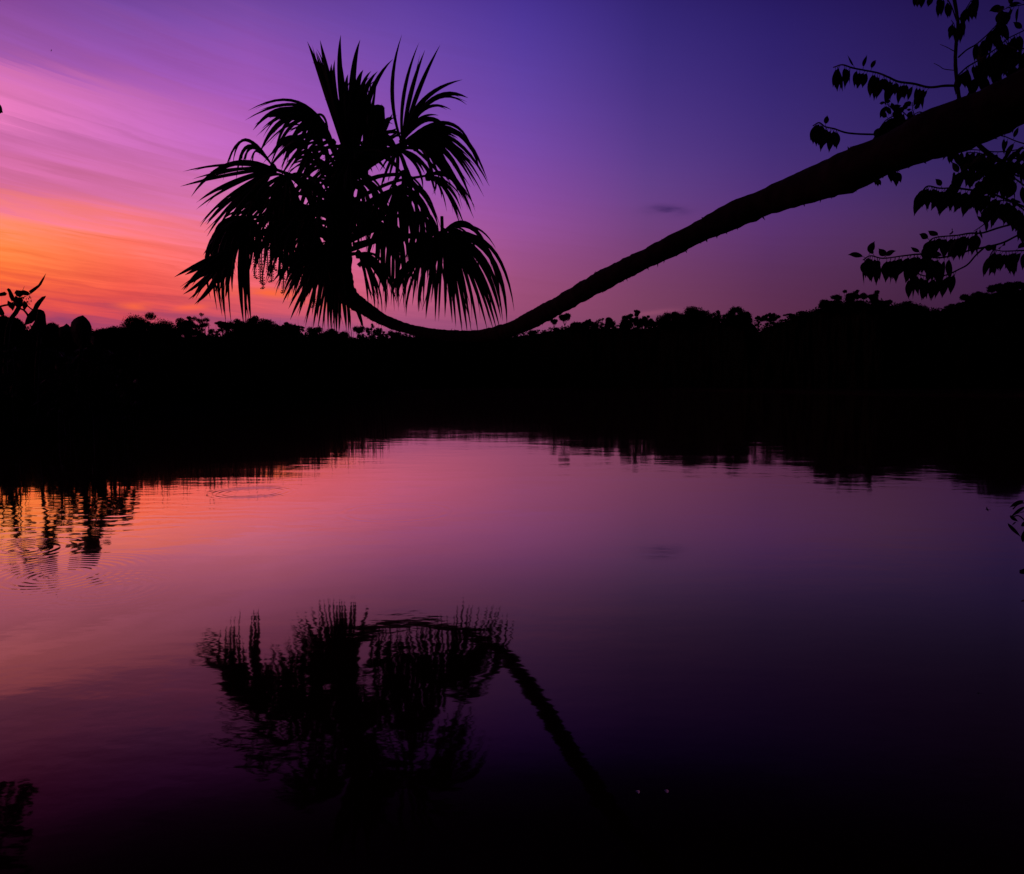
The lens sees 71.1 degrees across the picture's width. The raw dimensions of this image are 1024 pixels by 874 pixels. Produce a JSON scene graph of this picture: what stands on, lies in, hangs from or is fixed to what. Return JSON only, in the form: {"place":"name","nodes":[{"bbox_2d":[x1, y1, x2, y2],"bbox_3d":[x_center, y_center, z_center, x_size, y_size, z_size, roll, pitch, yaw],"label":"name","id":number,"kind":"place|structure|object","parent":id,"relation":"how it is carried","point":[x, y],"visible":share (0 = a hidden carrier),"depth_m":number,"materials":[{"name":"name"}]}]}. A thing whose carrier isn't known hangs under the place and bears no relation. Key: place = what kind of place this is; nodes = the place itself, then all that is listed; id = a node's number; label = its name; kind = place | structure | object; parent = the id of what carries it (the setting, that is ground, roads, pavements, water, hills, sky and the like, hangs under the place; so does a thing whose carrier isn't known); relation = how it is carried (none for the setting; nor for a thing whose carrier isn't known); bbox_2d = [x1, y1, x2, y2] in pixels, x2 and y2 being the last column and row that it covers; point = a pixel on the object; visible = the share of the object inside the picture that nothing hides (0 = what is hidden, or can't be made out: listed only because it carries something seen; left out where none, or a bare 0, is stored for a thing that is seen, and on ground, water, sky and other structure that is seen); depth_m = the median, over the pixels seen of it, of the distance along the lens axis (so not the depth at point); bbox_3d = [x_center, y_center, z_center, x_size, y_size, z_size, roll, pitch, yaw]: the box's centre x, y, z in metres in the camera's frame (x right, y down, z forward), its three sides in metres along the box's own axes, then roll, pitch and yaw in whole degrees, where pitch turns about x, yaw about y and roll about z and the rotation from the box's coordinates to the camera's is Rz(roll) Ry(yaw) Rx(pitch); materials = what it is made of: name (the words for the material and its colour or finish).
{"place":"outdoors","nodes":[
{"label":"outdoors","id":0,"kind":"place"},
{"bbox_2d":[0,388,1023,873],"bbox_3d":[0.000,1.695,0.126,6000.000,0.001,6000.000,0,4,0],"label":"lake water","id":1,"kind":"structure","parent":0,"point":[486,630],"depth_m":4.82,"materials":[{"name":"purple liquid"}]},
{"bbox_2d":[58,315,91,440],"bbox_3d":[-13.054,-1.682,21.404,1.036,3.872,0.291,0,4,6],"label":"arum plant","id":2,"kind":"object","parent":1,"relation":"on","point":[79,330],"visible":0.95,"depth_m":21.33,"materials":[{"name":"black plant"}]},
{"bbox_2d":[0,386,1023,450],"bbox_3d":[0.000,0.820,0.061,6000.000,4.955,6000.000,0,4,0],"label":"ground","id":3,"kind":"structure","parent":0,"point":[26,431],"depth_m":36.90,"materials":[{"name":"soil"}]},
{"bbox_2d":[0,315,25,354],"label":"rainforest tree","id":4,"kind":"object","parent":3,"relation":"on","point":[18,325],"visible":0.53,"depth_m":114.41,"materials":[{"name":"black plant"}]},
{"bbox_2d":[0,274,45,399],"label":"arum plant","id":5,"kind":"object","parent":3,"relation":"on","point":[18,302],"visible":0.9,"depth_m":23.72,"materials":[{"name":"black plant"}]},
{"bbox_2d":[24,296,46,415],"bbox_3d":[-15.794,-1.941,23.928,0.772,5.484,0.143,0,4,0],"label":"arum plant","id":6,"kind":"object","parent":3,"relation":"on","point":[37,317],"visible":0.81,"depth_m":23.79,"materials":[{"name":"black plant"}]},
{"bbox_2d":[45,323,59,344],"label":"rainforest tree","id":7,"kind":"object","parent":3,"relation":"on","point":[52,328],"visible":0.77,"depth_m":159.81,"materials":[{"name":"black plant"}]},
{"bbox_2d":[92,325,132,340],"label":"rainforest tree","id":8,"kind":"object","parent":3,"relation":"on","point":[113,332],"visible":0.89,"depth_m":187.24,"materials":[{"name":"black plant"}]},
{"bbox_2d":[117,311,183,342],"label":"rainforest tree","id":9,"kind":"object","parent":3,"relation":"on","point":[137,327],"visible":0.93,"depth_m":191.22,"materials":[{"name":"black plant"}]},
{"bbox_2d":[175,316,207,339],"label":"rainforest tree","id":10,"kind":"object","parent":3,"relation":"on","point":[189,331],"visible":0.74,"depth_m":198.62,"materials":[{"name":"black plant"}]},
{"bbox_2d":[0,320,393,420],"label":"reeds","id":11,"kind":"object","parent":3,"relation":"on","point":[260,378],"visible":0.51,"depth_m":47.69,"materials":[{"name":"black plant"}]},
{"bbox_2d":[191,313,218,343],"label":"rainforest tree","id":12,"kind":"object","parent":3,"relation":"on","point":[202,325],"visible":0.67,"depth_m":201.50,"materials":[{"name":"black plant"}]},
{"bbox_2d":[215,321,230,336],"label":"rainforest tree","id":13,"kind":"object","parent":3,"relation":"on","point":[219,324],"visible":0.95,"depth_m":204.52,"materials":[{"name":"black plant"}]},
{"bbox_2d":[217,318,257,339],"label":"rainforest tree","id":14,"kind":"object","parent":3,"relation":"on","point":[235,324],"visible":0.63,"depth_m":205.87,"materials":[{"name":"black plant"}]},
{"bbox_2d":[235,315,280,337],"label":"rainforest tree","id":15,"kind":"object","parent":3,"relation":"on","point":[270,325],"visible":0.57,"depth_m":207.44,"materials":[{"name":"black plant"}]},
{"bbox_2d":[279,322,300,336],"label":"rainforest tree","id":16,"kind":"object","parent":3,"relation":"on","point":[291,327],"visible":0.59,"depth_m":212.78,"materials":[{"name":"black plant"}]},
{"bbox_2d":[298,325,304,333],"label":"rainforest tree","id":17,"kind":"object","parent":3,"relation":"on","point":[301,328],"visible":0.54,"depth_m":215.35,"materials":[{"name":"black plant"}]},
{"bbox_2d":[306,326,323,335],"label":"rainforest tree","id":18,"kind":"object","parent":3,"relation":"on","point":[319,328],"visible":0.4,"depth_m":217.46,"materials":[{"name":"black plant"}]},
{"bbox_2d":[318,328,348,341],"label":"rainforest tree","id":19,"kind":"object","parent":3,"relation":"on","point":[326,332],"visible":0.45,"depth_m":219.36,"materials":[{"name":"black plant"}]},
{"bbox_2d":[353,326,365,341],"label":"rainforest tree","id":20,"kind":"object","parent":3,"relation":"on","point":[358,329],"visible":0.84,"depth_m":224.71,"materials":[{"name":"black plant"}]},
{"bbox_2d":[366,323,379,337],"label":"rainforest tree","id":21,"kind":"object","parent":3,"relation":"on","point":[368,331],"visible":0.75,"depth_m":242.64,"materials":[{"name":"black plant"}]},
{"bbox_2d":[372,328,388,339],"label":"rainforest tree","id":22,"kind":"object","parent":3,"relation":"on","point":[381,331],"visible":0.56,"depth_m":255.48,"materials":[{"name":"black plant"}]},
{"bbox_2d":[387,330,401,339],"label":"rainforest tree","id":23,"kind":"object","parent":3,"relation":"on","point":[393,335],"visible":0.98,"depth_m":273.04,"materials":[{"name":"black plant"}]},
{"bbox_2d":[0,298,1023,388],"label":"forest","id":24,"kind":"object","parent":3,"relation":"on","point":[983,348],"visible":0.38,"depth_m":187.79,"materials":[{"name":"black plant"}]},
{"bbox_2d":[527,330,537,338],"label":"rainforest tree","id":25,"kind":"object","parent":3,"relation":"on","point":[532,333],"visible":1,"depth_m":320.87,"materials":[{"name":"black plant"}]},
{"bbox_2d":[550,319,557,331],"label":"rainforest tree","id":26,"kind":"object","parent":3,"relation":"on","point":[554,322],"visible":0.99,"depth_m":310.44,"materials":[{"name":"black plant"}]},
{"bbox_2d":[559,313,571,332],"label":"rainforest tree","id":27,"kind":"object","parent":3,"relation":"on","point":[564,317],"visible":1,"depth_m":303.61,"materials":[{"name":"black plant"}]},
{"bbox_2d":[568,321,583,331],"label":"rainforest tree","id":28,"kind":"object","parent":3,"relation":"on","point":[574,326],"visible":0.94,"depth_m":297.11,"materials":[{"name":"black plant"}]},
{"bbox_2d":[581,319,597,329],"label":"rainforest tree","id":29,"kind":"object","parent":3,"relation":"on","point":[588,323],"visible":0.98,"depth_m":290.85,"materials":[{"name":"black plant"}]},
{"bbox_2d":[594,318,603,328],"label":"rainforest tree","id":30,"kind":"object","parent":3,"relation":"on","point":[601,325],"visible":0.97,"depth_m":285.47,"materials":[{"name":"black plant"}]},
{"bbox_2d":[175,36,1023,342],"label":"fan palm","id":31,"kind":"object","parent":3,"relation":"on","point":[295,230],"visible":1,"depth_m":13.54,"materials":[{"name":"black plant"}]},
{"bbox_2d":[873,99,920,138],"bbox_3d":[2.467,-1.984,4.542,0.336,0.333,0.195,0,4,0],"label":"epiphyte plant","id":32,"kind":"object","parent":31,"relation":"attached to","point":[896,120],"visible":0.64,"depth_m":4.54,"materials":[{"name":"black plant"}]},
{"bbox_2d":[874,154,960,185],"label":"leaves","id":33,"kind":"object","parent":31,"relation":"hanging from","point":[896,177],"visible":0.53,"depth_m":4.51,"materials":[{"name":"black plant"}]},
{"bbox_2d":[604,317,616,330],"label":"rainforest tree","id":34,"kind":"object","parent":3,"relation":"on","point":[609,322],"visible":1,"depth_m":280.43,"materials":[{"name":"black plant"}]},
{"bbox_2d":[619,313,638,333],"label":"rainforest tree","id":35,"kind":"object","parent":3,"relation":"on","point":[628,321],"visible":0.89,"depth_m":267.96,"materials":[{"name":"black plant"}]},
{"bbox_2d":[634,309,639,334],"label":"rainforest tree","id":36,"kind":"object","parent":3,"relation":"on","point":[636,313],"visible":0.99,"depth_m":264.07,"materials":[{"name":"black plant"}]},
{"bbox_2d":[635,315,655,332],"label":"rainforest tree","id":37,"kind":"object","parent":3,"relation":"on","point":[645,321],"visible":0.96,"depth_m":258.00,"materials":[{"name":"black plant"}]},
{"bbox_2d":[654,312,677,330],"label":"rainforest tree","id":38,"kind":"object","parent":3,"relation":"on","point":[665,321],"visible":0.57,"depth_m":240.63,"materials":[{"name":"black plant"}]},
{"bbox_2d":[672,306,711,332],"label":"rainforest tree","id":39,"kind":"object","parent":3,"relation":"on","point":[691,317],"visible":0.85,"depth_m":226.96,"materials":[{"name":"black plant"}]},
{"bbox_2d":[707,310,727,325],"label":"rainforest tree","id":40,"kind":"object","parent":3,"relation":"on","point":[718,318],"visible":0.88,"depth_m":215.23,"materials":[{"name":"black plant"}]},
{"bbox_2d":[722,306,753,330],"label":"rainforest tree","id":41,"kind":"object","parent":3,"relation":"on","point":[733,319],"visible":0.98,"depth_m":200.83,"materials":[{"name":"black plant"}]},
{"bbox_2d":[754,315,761,341],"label":"rainforest tree","id":42,"kind":"object","parent":3,"relation":"on","point":[757,317],"visible":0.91,"depth_m":194.18,"materials":[{"name":"black plant"}]},
{"bbox_2d":[759,313,780,332],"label":"rainforest tree","id":43,"kind":"object","parent":3,"relation":"on","point":[772,318],"visible":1,"depth_m":189.58,"materials":[{"name":"black plant"}]},
{"bbox_2d":[782,313,794,330],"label":"rainforest tree","id":44,"kind":"object","parent":3,"relation":"on","point":[791,315],"visible":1,"depth_m":183.24,"materials":[{"name":"black plant"}]},
{"bbox_2d":[818,299,830,320],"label":"rainforest tree","id":45,"kind":"object","parent":3,"relation":"on","point":[822,304],"visible":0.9,"depth_m":170.81,"materials":[{"name":"black plant"}]},
{"bbox_2d":[827,290,855,323],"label":"rainforest tree","id":46,"kind":"object","parent":3,"relation":"on","point":[836,303],"visible":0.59,"depth_m":164.53,"materials":[{"name":"black plant"}]},
{"bbox_2d":[842,290,869,319],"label":"rainforest tree","id":47,"kind":"object","parent":3,"relation":"on","point":[853,304],"visible":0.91,"depth_m":159.20,"materials":[{"name":"black plant"}]},
{"bbox_2d":[864,290,882,319],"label":"rainforest tree","id":48,"kind":"object","parent":3,"relation":"on","point":[876,305],"visible":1,"depth_m":153.50,"materials":[{"name":"black plant"}]},
{"bbox_2d":[880,299,892,314],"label":"rainforest tree","id":49,"kind":"object","parent":3,"relation":"on","point":[886,304],"visible":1,"depth_m":153.04,"materials":[{"name":"black plant"}]},
{"bbox_2d":[884,299,928,323],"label":"rainforest tree","id":50,"kind":"object","parent":3,"relation":"on","point":[903,309],"visible":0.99,"depth_m":150.65,"materials":[{"name":"black plant"}]},
{"bbox_2d":[810,0,1023,299],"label":"broadleaf tree","id":51,"kind":"object","parent":3,"relation":"on","point":[1001,174],"visible":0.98,"depth_m":5.55,"materials":[{"name":"black plant"}]},
{"bbox_2d":[926,303,973,318],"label":"rainforest tree","id":52,"kind":"object","parent":3,"relation":"on","point":[949,309],"visible":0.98,"depth_m":148.42,"materials":[{"name":"black plant"}]},
{"bbox_2d":[954,291,1002,319],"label":"rainforest tree","id":53,"kind":"object","parent":3,"relation":"on","point":[977,300],"visible":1,"depth_m":145.98,"materials":[{"name":"black plant"}]},
{"bbox_2d":[986,281,1023,308],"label":"rainforest tree","id":54,"kind":"object","parent":3,"relation":"on","point":[1008,290],"visible":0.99,"depth_m":143.62,"materials":[{"name":"black plant"}]},
{"bbox_2d":[1008,500,1023,601],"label":"bank shrub","id":55,"kind":"object","parent":3,"relation":"on","point":[1012,517],"visible":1,"depth_m":3.04,"materials":[{"name":"black plant"}]},
{"bbox_2d":[0,0,1023,338],"label":"sky","id":56,"kind":"structure","parent":0,"point":[600,131],"materials":[{"name":"purple"}]}
]}

